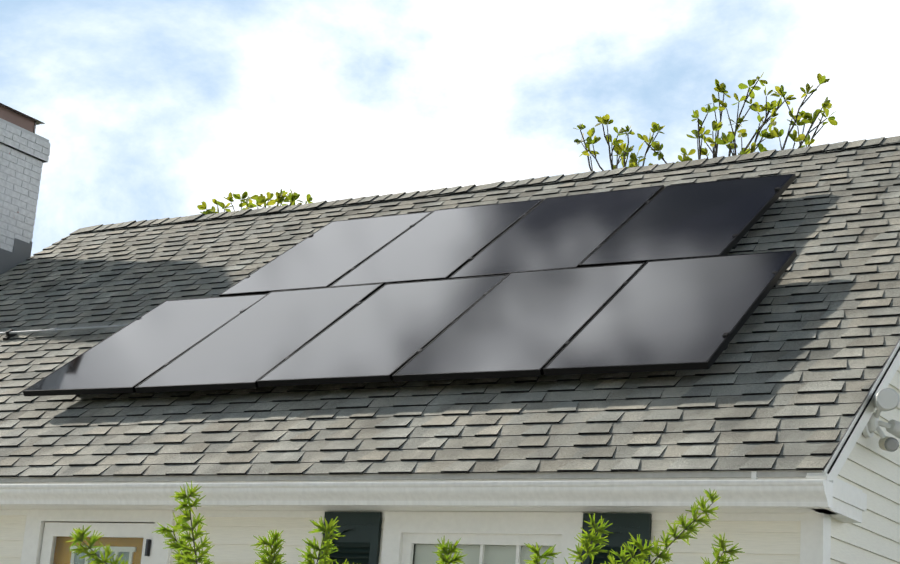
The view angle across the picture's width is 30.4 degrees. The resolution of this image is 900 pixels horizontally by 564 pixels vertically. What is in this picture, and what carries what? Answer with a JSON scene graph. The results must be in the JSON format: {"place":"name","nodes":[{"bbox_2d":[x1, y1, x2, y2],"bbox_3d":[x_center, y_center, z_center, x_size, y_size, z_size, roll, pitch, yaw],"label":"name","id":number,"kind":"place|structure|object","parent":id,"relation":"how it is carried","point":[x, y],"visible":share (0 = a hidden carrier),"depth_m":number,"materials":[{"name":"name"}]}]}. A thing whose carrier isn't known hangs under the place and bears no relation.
{"place":"outdoors","nodes":[
{"label":"outdoors","id":0,"kind":"place"},
{"bbox_2d":[0,0,899,255],"label":"sky","id":1,"kind":"structure","parent":0,"point":[148,109],"materials":[{"name":"white"}]},
{"label":"ground","id":2,"kind":"structure","parent":0,"visible":0},
{"bbox_2d":[0,103,50,274],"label":"chimney","id":3,"kind":"object","parent":2,"relation":"on","point":[24,151],"visible":0.65,"depth_m":16.13,"materials":[{"name":"white brick"}]},
{"bbox_2d":[197,189,312,214],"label":"oak tree","id":4,"kind":"object","parent":2,"relation":"on","point":[261,199],"depth_m":45.38,"materials":[{"name":"green plant"}]},
{"bbox_2d":[0,366,899,563],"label":"siding","id":5,"kind":"object","parent":2,"relation":"on","point":[871,468],"visible":0.27,"depth_m":8.69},
{"bbox_2d":[20,509,173,563],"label":"front door","id":6,"kind":"structure","parent":5,"relation":"attached to","point":[133,538],"depth_m":10.24,"materials":[{"name":"white wood"}]},
{"bbox_2d":[320,512,381,563],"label":"shutter","id":7,"kind":"object","parent":5,"relation":"attached to","point":[358,542],"visible":0.81,"depth_m":9.21,"materials":[{"name":"grey"}]},
{"bbox_2d":[0,471,832,507],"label":"gutter","id":8,"kind":"object","parent":5,"relation":"attached to","point":[754,492],"visible":0.98,"depth_m":8.64,"materials":[{"name":"white metal"}]},
{"bbox_2d":[0,339,899,563],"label":"house trim","id":9,"kind":"structure","parent":5,"relation":"attached to","point":[849,503],"depth_m":8.46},
{"bbox_2d":[0,136,899,563],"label":"roof shingles","id":10,"kind":"object","parent":5,"relation":"on","point":[788,378],"visible":0.5,"depth_m":10.19,"materials":[{"name":"grey asphalt"}]},
{"bbox_2d":[0,324,127,340],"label":"roof conduit","id":11,"kind":"object","parent":10,"relation":"on","point":[10,333],"visible":0.85,"depth_m":13.27,"materials":[{"name":"black metal"}]},
{"bbox_2d":[136,187,779,365],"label":"clamps","id":12,"kind":"object","parent":10,"relation":"on","point":[626,282],"visible":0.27,"depth_m":10.89,"materials":[{"name":"black metal"}]},
{"bbox_2d":[23,174,796,395],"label":"solar panels","id":13,"kind":"object","parent":12,"relation":"on","point":[548,276],"visible":1,"depth_m":11.15,"materials":[{"name":"black"}]},
{"bbox_2d":[381,511,583,563],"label":"front window","id":14,"kind":"structure","parent":5,"relation":"attached to","point":[477,533],"depth_m":8.83,"materials":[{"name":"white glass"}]},
{"bbox_2d":[581,513,651,563],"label":"shutter","id":15,"kind":"object","parent":5,"relation":"attached to","point":[622,526],"visible":0.52,"depth_m":8.40,"materials":[{"name":"grey"}]},
{"bbox_2d":[862,388,899,451],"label":"flood light","id":16,"kind":"object","parent":5,"relation":"attached to","point":[886,399],"visible":0.9,"depth_m":8.46,"materials":[{"name":"white plastic"}]},
{"bbox_2d":[574,72,837,170],"bbox_3d":[4.241,2.565,27.678,8.072,12.744,8.246,11,-16,-23],"label":"oak tree","id":17,"kind":"object","parent":2,"relation":"on","point":[729,138],"visible":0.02,"depth_m":28.72,"materials":[{"name":"green plant"}]},
{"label":"driveway","id":18,"kind":"structure","parent":0,"visible":0},
{"bbox_2d":[66,480,744,563],"bbox_3d":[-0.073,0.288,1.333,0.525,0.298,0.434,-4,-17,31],"label":"shrubs","id":19,"kind":"object","parent":18,"relation":"on","point":[187,556],"visible":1,"depth_m":1.38,"materials":[{"name":"green plant"}]}
]}

